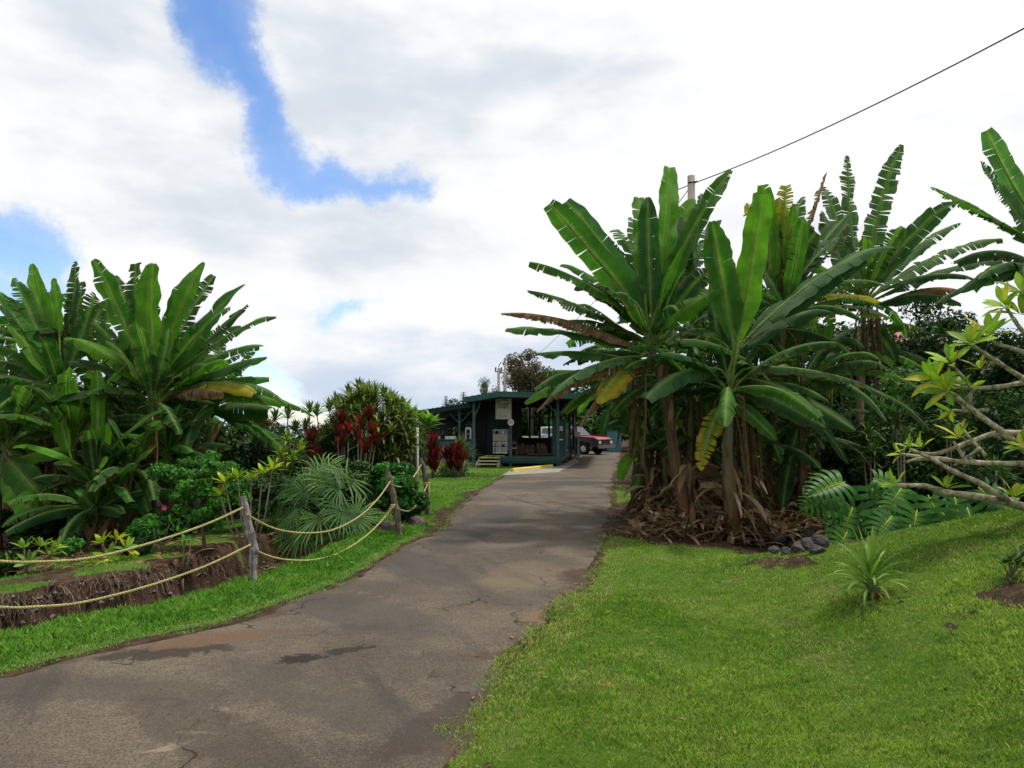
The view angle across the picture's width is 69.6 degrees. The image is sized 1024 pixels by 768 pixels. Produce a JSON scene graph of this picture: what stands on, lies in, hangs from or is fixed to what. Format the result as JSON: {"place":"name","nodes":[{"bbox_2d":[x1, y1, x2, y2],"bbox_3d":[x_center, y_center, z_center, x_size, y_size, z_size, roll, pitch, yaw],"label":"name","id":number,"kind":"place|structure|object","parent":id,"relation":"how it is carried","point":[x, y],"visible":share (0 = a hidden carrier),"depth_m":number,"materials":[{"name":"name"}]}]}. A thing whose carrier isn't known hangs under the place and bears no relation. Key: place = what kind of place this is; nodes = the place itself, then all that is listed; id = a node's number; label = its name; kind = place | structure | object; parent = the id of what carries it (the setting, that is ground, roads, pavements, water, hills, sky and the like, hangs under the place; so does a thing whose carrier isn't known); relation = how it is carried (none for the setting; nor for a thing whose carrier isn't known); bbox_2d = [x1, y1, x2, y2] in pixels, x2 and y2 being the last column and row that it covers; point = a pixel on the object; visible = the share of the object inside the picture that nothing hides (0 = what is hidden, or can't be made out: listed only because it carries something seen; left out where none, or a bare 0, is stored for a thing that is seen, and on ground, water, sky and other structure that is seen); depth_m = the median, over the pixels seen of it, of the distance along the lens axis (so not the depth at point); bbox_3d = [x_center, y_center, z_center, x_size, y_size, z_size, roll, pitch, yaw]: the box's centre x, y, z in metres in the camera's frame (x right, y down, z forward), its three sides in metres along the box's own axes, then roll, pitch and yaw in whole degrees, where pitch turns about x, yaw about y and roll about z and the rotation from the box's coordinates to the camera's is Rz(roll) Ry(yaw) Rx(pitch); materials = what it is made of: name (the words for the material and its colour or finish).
{"place":"outdoors","nodes":[
{"label":"outdoors","id":0,"kind":"place"},
{"bbox_2d":[0,520,445,675],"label":"verge grass","id":1,"kind":"structure","parent":0,"point":[98,625],"depth_m":7.10,"materials":[{"name":"plant"}]},
{"bbox_2d":[0,448,622,767],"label":"road","id":2,"kind":"structure","parent":0,"point":[381,669],"depth_m":5.44,"materials":[{"name":"asphalt"}]},
{"bbox_2d":[550,427,614,454],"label":"pickup truck","id":3,"kind":"object","parent":2,"relation":"on","point":[597,444],"visible":0.49,"depth_m":45.37,"materials":[{"name":"red paint"}]},
{"bbox_2d":[0,439,1023,767],"bbox_3d":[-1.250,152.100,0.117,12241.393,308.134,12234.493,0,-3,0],"label":"ground","id":4,"kind":"structure","parent":0,"point":[1010,595],"depth_m":6.32,"materials":[{"name":"plant"}]},
{"bbox_2d":[0,508,66,548],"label":"leafy shrub","id":5,"kind":"object","parent":4,"relation":"on","point":[50,529],"visible":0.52,"depth_m":12.21,"materials":[{"name":"green plant"}]},
{"bbox_2d":[0,288,66,443],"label":"banana plant","id":6,"kind":"object","parent":4,"relation":"on","point":[5,333],"visible":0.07,"depth_m":14.56,"materials":[{"name":"green plant"}]},
{"bbox_2d":[0,535,69,573],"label":"young plumeria","id":7,"kind":"object","parent":4,"relation":"on","point":[56,545],"visible":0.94,"depth_m":9.48,"materials":[{"name":"green plant"}]},
{"bbox_2d":[0,375,74,549],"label":"banana plant","id":8,"kind":"object","parent":4,"relation":"on","point":[16,480],"visible":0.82,"depth_m":12.13,"materials":[{"name":"green plant"}]},
{"bbox_2d":[0,410,86,472],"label":"banana plant","id":9,"kind":"object","parent":4,"relation":"on","point":[33,442],"visible":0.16,"depth_m":13.39,"materials":[{"name":"green plant"}]},
{"bbox_2d":[0,261,156,541],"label":"banana plant","id":10,"kind":"object","parent":4,"relation":"on","point":[48,354],"visible":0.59,"depth_m":13.37,"materials":[{"name":"green plant"}]},
{"bbox_2d":[12,369,160,550],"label":"banana plant","id":11,"kind":"object","parent":4,"relation":"on","point":[95,456],"visible":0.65,"depth_m":11.83,"materials":[{"name":"green plant"}]},
{"bbox_2d":[0,365,173,537],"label":"banana plant","id":12,"kind":"object","parent":4,"relation":"on","point":[78,419],"visible":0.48,"depth_m":12.30,"materials":[{"name":"green plant"}]},
{"bbox_2d":[1,463,173,554],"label":"banana plant","id":13,"kind":"object","parent":4,"relation":"on","point":[89,503],"visible":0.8,"depth_m":11.47,"materials":[{"name":"green plant"}]},
{"bbox_2d":[24,413,179,540],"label":"banana plant","id":14,"kind":"object","parent":4,"relation":"on","point":[137,454],"visible":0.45,"depth_m":11.90,"materials":[{"name":"green plant"}]},
{"bbox_2d":[82,529,139,565],"bbox_3d":[-5.229,2.217,9.683,0.781,0.616,0.573,0,-3,0],"label":"young plumeria","id":15,"kind":"object","parent":4,"relation":"on","point":[128,544],"visible":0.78,"depth_m":9.63,"materials":[{"name":"green plant"}]},
{"bbox_2d":[25,342,220,535],"bbox_3d":[-7.020,1.046,13.421,3.240,3.464,2.428,0,-3,0],"label":"banana plant","id":16,"kind":"object","parent":4,"relation":"on","point":[127,406],"visible":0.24,"depth_m":13.17,"materials":[{"name":"green plant"}]},
{"bbox_2d":[0,550,249,629],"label":"roots","id":17,"kind":"object","parent":4,"relation":"on","point":[17,596],"visible":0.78,"depth_m":8.36,"materials":[{"name":"plant"}]},
{"bbox_2d":[125,513,161,540],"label":"leafy shrub","id":18,"kind":"object","parent":4,"relation":"on","point":[136,528],"visible":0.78,"depth_m":10.57,"materials":[{"name":"green plant"}]},
{"bbox_2d":[2,528,293,575],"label":"leaf litter","id":19,"kind":"object","parent":4,"relation":"on","point":[175,562],"visible":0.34,"depth_m":10.77,"materials":[{"name":"plant"}]},
{"bbox_2d":[0,550,319,624],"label":"clods","id":20,"kind":"object","parent":4,"relation":"on","point":[38,598],"visible":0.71,"depth_m":8.35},
{"bbox_2d":[143,514,187,551],"bbox_3d":[-4.766,2.061,10.163,0.654,0.530,0.433,0,-3,0],"label":"young plumeria","id":21,"kind":"object","parent":4,"relation":"on","point":[160,532],"visible":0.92,"depth_m":10.10,"materials":[{"name":"green plant"}]},
{"bbox_2d":[102,404,231,512],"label":"banana plant","id":22,"kind":"object","parent":4,"relation":"on","point":[170,439],"visible":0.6,"depth_m":12.66,"materials":[{"name":"green plant"}]},
{"bbox_2d":[46,259,288,516],"bbox_3d":[-6.145,0.232,13.078,4.154,4.995,2.714,0,-3,0],"label":"banana plant","id":23,"kind":"object","parent":4,"relation":"on","point":[168,345],"visible":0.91,"depth_m":12.99,"materials":[{"name":"green plant"}]},
{"bbox_2d":[133,508,205,540],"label":"leafy shrub","id":24,"kind":"object","parent":4,"relation":"on","point":[184,523],"visible":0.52,"depth_m":11.89,"materials":[{"name":"green plant"}]},
{"bbox_2d":[158,401,237,508],"bbox_3d":[-7.186,1.511,16.670,1.938,3.026,1.623,1,-3,-12],"label":"leafy tree","id":25,"kind":"object","parent":4,"relation":"on","point":[223,436],"visible":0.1,"depth_m":16.44,"materials":[{"name":"green plant"}]},
{"bbox_2d":[144,450,252,548],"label":"hibiscus bush","id":26,"kind":"object","parent":4,"relation":"on","point":[194,484],"visible":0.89,"depth_m":10.38,"materials":[{"name":"green plant"}]},
{"bbox_2d":[133,419,273,505],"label":"hedge shrub","id":27,"kind":"object","parent":4,"relation":"on","point":[240,440],"visible":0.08,"depth_m":16.71,"materials":[{"name":"green plant"}]},
{"bbox_2d":[124,341,314,521],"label":"banana plant","id":28,"kind":"object","parent":4,"relation":"on","point":[232,414],"visible":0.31,"depth_m":14.06,"materials":[{"name":"green plant"}]},
{"bbox_2d":[210,456,286,556],"bbox_3d":[-3.546,1.925,9.880,1.045,1.903,0.490,0,-3,0],"label":"young plumeria","id":29,"kind":"object","parent":4,"relation":"on","point":[237,473],"visible":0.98,"depth_m":9.84,"materials":[{"name":"green plant"}]},
{"bbox_2d":[240,495,258,581],"bbox_3d":[-2.938,1.815,8.227,0.226,1.133,0.114,0,-3,0],"label":"fence post","id":30,"kind":"object","parent":4,"relation":"on","point":[251,539],"visible":0.86,"depth_m":8.20,"materials":[{"name":"grey wood"}]},
{"bbox_2d":[0,507,243,563],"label":"rope","id":31,"kind":"object","parent":30,"relation":"attached to","point":[102,555],"visible":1,"depth_m":6.95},
{"bbox_2d":[0,544,251,608],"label":"rope","id":32,"kind":"object","parent":30,"relation":"attached to","point":[103,597],"visible":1,"depth_m":6.90,"materials":[{"name":"fabric"}]},
{"bbox_2d":[0,469,511,595],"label":"garden grass","id":33,"kind":"structure","parent":4,"relation":"on","point":[443,496],"depth_m":14.47,"materials":[{"name":"plant"}]},
{"bbox_2d":[225,443,293,480],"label":"leafy shrub","id":34,"kind":"object","parent":4,"relation":"on","point":[249,461],"visible":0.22,"depth_m":15.32,"materials":[{"name":"green plant"}]},
{"bbox_2d":[222,469,300,528],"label":"leafy shrub","id":35,"kind":"object","parent":4,"relation":"on","point":[274,489],"visible":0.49,"depth_m":12.43,"materials":[{"name":"green plant"}]},
{"bbox_2d":[241,408,307,512],"bbox_3d":[-4.962,1.563,15.457,1.439,2.289,1.036,-1,-3,22],"label":"dragon tree","id":36,"kind":"object","parent":4,"relation":"on","point":[295,427],"visible":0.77,"depth_m":15.47,"materials":[{"name":"green plant"}]},
{"bbox_2d":[264,428,313,521],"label":"dracaena shrub","id":37,"kind":"object","parent":4,"relation":"on","point":[293,458],"visible":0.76,"depth_m":13.46,"materials":[{"name":"green plant"}]},
{"bbox_2d":[299,424,328,519],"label":"ti plant","id":38,"kind":"object","parent":4,"relation":"on","point":[311,434],"visible":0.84,"depth_m":13.87,"materials":[{"name":"red plant"}]},
{"bbox_2d":[283,458,361,522],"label":"leafy shrub","id":39,"kind":"object","parent":4,"relation":"on","point":[292,471],"visible":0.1,"depth_m":13.14,"materials":[{"name":"green plant"}]},
{"bbox_2d":[264,451,386,558],"bbox_3d":[-3.187,2.145,12.544,2.223,1.944,2.113,0,-3,0],"label":"fan palm","id":40,"kind":"object","parent":4,"relation":"on","point":[344,510],"visible":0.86,"depth_m":12.21,"materials":[{"name":"green plant"}]},
{"bbox_2d":[301,377,365,462],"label":"dracaena shrub","id":41,"kind":"object","parent":4,"relation":"on","point":[323,443],"visible":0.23,"depth_m":16.26,"materials":[{"name":"green plant"}]},
{"bbox_2d":[328,410,355,520],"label":"ti plant","id":42,"kind":"object","parent":4,"relation":"on","point":[341,440],"visible":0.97,"depth_m":13.80,"materials":[{"name":"red plant"}]},
{"bbox_2d":[327,457,380,515],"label":"leafy shrub","id":43,"kind":"object","parent":4,"relation":"on","point":[361,466],"visible":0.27,"depth_m":13.08,"materials":[{"name":"green plant"}]},
{"bbox_2d":[350,403,389,510],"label":"ti plant","id":44,"kind":"object","parent":4,"relation":"on","point":[361,420],"visible":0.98,"depth_m":13.70,"materials":[{"name":"red plant"}]},
{"bbox_2d":[316,380,428,511],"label":"dracaena shrub","id":45,"kind":"object","parent":4,"relation":"on","point":[398,427],"visible":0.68,"depth_m":15.40,"materials":[{"name":"green plant"}]},
{"bbox_2d":[364,461,419,515],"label":"leafy shrub","id":46,"kind":"object","parent":4,"relation":"on","point":[401,472],"visible":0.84,"depth_m":12.94,"materials":[{"name":"green plant"}]},
{"bbox_2d":[385,471,401,536],"bbox_3d":[-1.922,2.016,12.027,0.299,1.177,0.120,0,-3,0],"label":"fence post","id":47,"kind":"object","parent":4,"relation":"on","point":[396,511],"visible":0.88,"depth_m":11.99,"materials":[{"name":"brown wood"}]},
{"bbox_2d":[392,491,429,522],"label":"leafy shrub","id":48,"kind":"object","parent":4,"relation":"on","point":[421,502],"visible":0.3,"depth_m":13.58,"materials":[{"name":"green plant"}]},
{"bbox_2d":[402,397,442,476],"bbox_3d":[-2.239,1.534,17.483,1.361,2.501,0.840,0,-3,0],"label":"young plumeria","id":49,"kind":"object","parent":4,"relation":"on","point":[430,420],"visible":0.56,"depth_m":17.43,"materials":[{"name":"green plant"}]},
{"bbox_2d":[425,431,444,477],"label":"ti plant","id":50,"kind":"object","parent":4,"relation":"on","point":[433,458],"visible":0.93,"depth_m":25.28,"materials":[{"name":"red plant"}]},
{"bbox_2d":[439,439,471,477],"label":"ti plant","id":51,"kind":"object","parent":4,"relation":"on","point":[454,454],"visible":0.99,"depth_m":25.59,"materials":[{"name":"red plant"}]},
{"bbox_2d":[415,391,609,466],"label":"cafe pavilion","id":52,"kind":"structure","parent":4,"relation":"on","point":[478,411],"depth_m":34.13,"materials":[{"name":"teal paint"}]},
{"bbox_2d":[475,405,485,454],"bbox_3d":[-1.457,2.132,34.244,0.500,2.331,0.050,0,-3,8],"label":"doorway","id":53,"kind":"structure","parent":52,"relation":"in","point":[480,419],"depth_m":34.22,"materials":[{"name":"black rubber"}]},
{"bbox_2d":[493,429,508,453],"bbox_3d":[-0.519,2.639,33.853,0.655,1.096,0.505,0,-3,8],"label":"vending machine","id":54,"kind":"object","parent":52,"relation":"on","point":[500,434],"visible":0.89,"depth_m":33.64,"materials":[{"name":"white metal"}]},
{"bbox_2d":[7,526,1023,765],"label":"weeds","id":55,"kind":"object","parent":4,"relation":"on","point":[66,646],"visible":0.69,"depth_m":6.38,"materials":[{"name":"green plant"}]},
{"bbox_2d":[501,348,554,435],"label":"spreading tree","id":56,"kind":"object","parent":4,"relation":"on","point":[525,378],"visible":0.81,"depth_m":57.26,"materials":[{"name":"green plant"}]},
{"bbox_2d":[544,409,601,448],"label":"broadleaf tree","id":57,"kind":"object","parent":4,"relation":"on","point":[591,424],"visible":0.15,"depth_m":51.98,"materials":[{"name":"green plant"}]},
{"bbox_2d":[524,329,718,520],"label":"banana plant","id":58,"kind":"object","parent":4,"relation":"on","point":[561,376],"visible":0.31,"depth_m":14.10,"materials":[{"name":"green plant"}]},
{"bbox_2d":[501,166,769,538],"bbox_3d":[1.946,-0.463,12.739,3.808,6.754,3.640,3,-4,-39],"label":"banana plant","id":59,"kind":"object","parent":4,"relation":"on","point":[655,283],"visible":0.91,"depth_m":12.49,"materials":[{"name":"green plant"}]},
{"bbox_2d":[598,363,701,517],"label":"banana plant","id":60,"kind":"object","parent":4,"relation":"on","point":[624,465],"visible":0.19,"depth_m":14.52,"materials":[{"name":"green plant"}]},
{"bbox_2d":[610,416,721,520],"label":"banana plant","id":61,"kind":"object","parent":4,"relation":"on","point":[655,437],"visible":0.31,"depth_m":13.84,"materials":[{"name":"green plant"}]},
{"bbox_2d":[600,321,771,530],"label":"banana plant","id":62,"kind":"object","parent":4,"relation":"on","point":[625,399],"visible":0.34,"depth_m":12.98,"materials":[{"name":"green plant"}]},
{"bbox_2d":[687,175,696,435],"bbox_3d":[4.841,-1.353,19.610,0.269,8.526,0.255,0,-3,0],"label":"utility pole","id":63,"kind":"object","parent":4,"relation":"on","point":[691,181],"visible":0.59,"depth_m":19.75,"materials":[{"name":"brown wood"}]},
{"bbox_2d":[678,28,1023,189],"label":"overhead cable","id":64,"kind":"object","parent":63,"relation":"attached to","point":[871,105],"visible":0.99,"depth_m":14.16,"materials":[{"name":"black metal"}]},
{"bbox_2d":[616,288,807,508],"bbox_3d":[3.793,0.395,14.625,3.662,5.561,2.884,2,-4,-29],"label":"banana plant","id":65,"kind":"object","parent":4,"relation":"on","point":[701,313],"visible":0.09,"depth_m":15.01,"materials":[{"name":"green plant"}]},
{"bbox_2d":[645,389,785,513],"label":"banana plant","id":66,"kind":"object","parent":4,"relation":"on","point":[683,400],"visible":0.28,"depth_m":13.41,"materials":[{"name":"green plant"}]},
{"bbox_2d":[611,494,861,546],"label":"leaf litter","id":67,"kind":"object","parent":4,"relation":"on","point":[637,526],"visible":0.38,"depth_m":11.87,"materials":[{"name":"plant"}]},
{"bbox_2d":[651,349,828,539],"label":"banana plant","id":68,"kind":"object","parent":4,"relation":"on","point":[762,491],"visible":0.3,"depth_m":12.55,"materials":[{"name":"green plant"}]},
{"bbox_2d":[698,394,820,523],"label":"banana plant","id":69,"kind":"object","parent":4,"relation":"on","point":[803,456],"visible":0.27,"depth_m":13.12,"materials":[{"name":"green plant"}]},
{"bbox_2d":[627,192,893,547],"bbox_3d":[4.182,-0.124,11.602,4.560,6.236,2.373,0,-3,0],"label":"banana plant","id":70,"kind":"object","parent":4,"relation":"on","point":[735,302],"visible":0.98,"depth_m":11.99,"materials":[{"name":"green plant"}]},
{"bbox_2d":[712,298,841,522],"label":"banana plant","id":71,"kind":"object","parent":4,"relation":"on","point":[803,326],"visible":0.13,"depth_m":14.23,"materials":[{"name":"green plant"}]},
{"bbox_2d":[688,173,896,528],"bbox_3d":[5.212,-0.576,13.770,3.551,7.077,3.276,0,-3,0],"label":"banana plant","id":72,"kind":"object","parent":4,"relation":"on","point":[795,250],"visible":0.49,"depth_m":13.61,"materials":[{"name":"green plant"}]},
{"bbox_2d":[749,400,878,523],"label":"banana plant","id":73,"kind":"object","parent":4,"relation":"on","point":[810,438],"visible":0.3,"depth_m":13.71,"materials":[{"name":"green plant"}]},
{"bbox_2d":[630,393,1016,539],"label":"undergrowth","id":74,"kind":"object","parent":4,"relation":"on","point":[813,468],"visible":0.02,"depth_m":16.30,"materials":[{"name":"green plant"}]},
{"bbox_2d":[761,321,891,414],"bbox_3d":[8.456,0.634,19.904,3.347,4.815,4.177,0,-3,0],"label":"broadleaf tree","id":75,"kind":"object","parent":4,"relation":"on","point":[843,328],"visible":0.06,"depth_m":19.31,"materials":[{"name":"green plant"}]},
{"bbox_2d":[743,316,928,526],"bbox_3d":[5.447,0.837,13.224,3.356,4.288,3.713,0,-3,0],"label":"banana plant","id":76,"kind":"object","parent":4,"relation":"on","point":[788,478],"visible":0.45,"depth_m":13.06,"materials":[{"name":"green plant"}]},
{"bbox_2d":[811,411,889,506],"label":"leafy shrub","id":77,"kind":"object","parent":4,"relation":"on","point":[835,461],"visible":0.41,"depth_m":14.62,"materials":[{"name":"green plant"}]},
{"bbox_2d":[794,469,909,543],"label":"monstera plant","id":78,"kind":"object","parent":4,"relation":"on","point":[840,504],"visible":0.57,"depth_m":9.82,"materials":[{"name":"green plant"}]},
{"bbox_2d":[790,314,932,509],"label":"banana plant","id":79,"kind":"object","parent":4,"relation":"on","point":[828,330],"visible":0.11,"depth_m":15.34,"materials":[{"name":"green plant"}]},
{"bbox_2d":[845,422,891,507],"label":"dracaena shrub","id":80,"kind":"object","parent":4,"relation":"on","point":[868,430],"visible":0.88,"depth_m":13.12,"materials":[{"name":"green plant"}]},
{"bbox_2d":[824,527,918,605],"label":"pineapple plant","id":81,"kind":"object","parent":4,"relation":"on","point":[873,587],"visible":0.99,"depth_m":6.42,"materials":[{"name":"green plant"}]},
{"bbox_2d":[836,376,936,502],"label":"leafy shrub","id":82,"kind":"object","parent":4,"relation":"on","point":[883,430],"visible":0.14,"depth_m":15.61,"materials":[{"name":"green plant"}]},
{"bbox_2d":[829,327,944,411],"bbox_3d":[9.852,0.713,19.522,3.418,4.580,3.512,1,-3,-20],"label":"broadleaf tree","id":83,"kind":"object","parent":4,"relation":"on","point":[894,369],"visible":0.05,"depth_m":19.16,"materials":[{"name":"green plant"}]},
{"bbox_2d":[876,394,923,515],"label":"dracaena shrub","id":84,"kind":"object","parent":4,"relation":"on","point":[895,419],"visible":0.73,"depth_m":12.54,"materials":[{"name":"green plant"}]},
{"bbox_2d":[864,480,949,537],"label":"monstera plant","id":85,"kind":"object","parent":4,"relation":"on","point":[921,517],"visible":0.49,"depth_m":9.55,"materials":[{"name":"green plant"}]},
{"bbox_2d":[810,144,1005,512],"bbox_3d":[7.996,-0.948,15.264,4.810,8.160,2.302,0,-3,0],"label":"banana plant","id":86,"kind":"object","parent":4,"relation":"on","point":[886,266],"visible":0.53,"depth_m":15.11,"materials":[{"name":"green plant"}]},
{"bbox_2d":[865,416,981,511],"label":"leafy shrub","id":87,"kind":"object","parent":4,"relation":"on","point":[918,472],"visible":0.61,"depth_m":13.73,"materials":[{"name":"green plant"}]},
{"bbox_2d":[866,288,985,370],"bbox_3d":[13.268,-0.138,23.814,4.786,6.192,3.762,-1,-3,13],"label":"broadleaf tree","id":88,"kind":"object","parent":4,"relation":"on","point":[954,322],"visible":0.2,"depth_m":23.53,"materials":[{"name":"green plant"}]},
{"bbox_2d":[853,368,1011,429],"bbox_3d":[9.781,1.253,17.453,3.426,3.305,2.514,-3,-4,44],"label":"broadleaf tree","id":89,"kind":"object","parent":4,"relation":"on","point":[962,392],"visible":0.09,"depth_m":17.37,"materials":[{"name":"green plant"}]},
{"bbox_2d":[878,271,1023,510],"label":"plumeria tree","id":90,"kind":"object","parent":4,"relation":"on","point":[970,335],"visible":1,"depth_m":7.56,"materials":[{"name":"green plant"}]},
{"bbox_2d":[885,325,1023,429],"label":"broadleaf tree","id":91,"kind":"object","parent":4,"relation":"on","point":[960,363],"visible":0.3,"depth_m":18.07,"materials":[{"name":"green plant"}]},
{"bbox_2d":[913,389,1016,459],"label":"leafy shrub","id":92,"kind":"object","parent":4,"relation":"on","point":[979,424],"visible":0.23,"depth_m":14.46,"materials":[{"name":"green plant"}]},
{"bbox_2d":[918,127,1023,316],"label":"banana plant","id":93,"kind":"object","parent":4,"relation":"on","point":[1011,191],"visible":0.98,"depth_m":12.59,"materials":[{"name":"green plant"}]},
{"bbox_2d":[929,477,1014,521],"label":"monstera plant","id":94,"kind":"object","parent":4,"relation":"on","point":[953,510],"visible":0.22,"depth_m":9.25,"materials":[{"name":"green plant"}]},
{"bbox_2d":[930,428,1023,512],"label":"leafy shrub","id":95,"kind":"object","parent":4,"relation":"on","point":[994,446],"visible":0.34,"depth_m":12.77,"materials":[{"name":"green plant"}]},
{"bbox_2d":[932,389,1023,468],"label":"leafy shrub","id":96,"kind":"object","parent":4,"relation":"on","point":[1014,403],"visible":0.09,"depth_m":14.24,"materials":[{"name":"green plant"}]},
{"bbox_2d":[965,338,1023,397],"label":"broadleaf tree","id":97,"kind":"object","parent":4,"relation":"on","point":[996,379],"visible":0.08,"depth_m":18.73,"materials":[{"name":"green plant"}]},
{"bbox_2d":[971,454,1023,488],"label":"dracaena shrub","id":98,"kind":"object","parent":4,"relation":"on","point":[1004,473],"visible":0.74,"depth_m":11.32,"materials":[{"name":"green plant"}]},
{"bbox_2d":[0,0,1023,438],"label":"sky","id":99,"kind":"structure","parent":0,"point":[378,178],"materials":[{"name":"white"}]},
{"bbox_2d":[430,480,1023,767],"bbox_3d":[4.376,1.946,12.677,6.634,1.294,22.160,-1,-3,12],"label":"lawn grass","id":100,"kind":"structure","parent":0,"point":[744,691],"depth_m":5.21,"materials":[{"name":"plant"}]},
{"bbox_2d":[994,543,1023,581],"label":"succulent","id":101,"kind":"object","parent":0,"point":[1016,558],"visible":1,"depth_m":6.07,"materials":[{"name":"green plant"}]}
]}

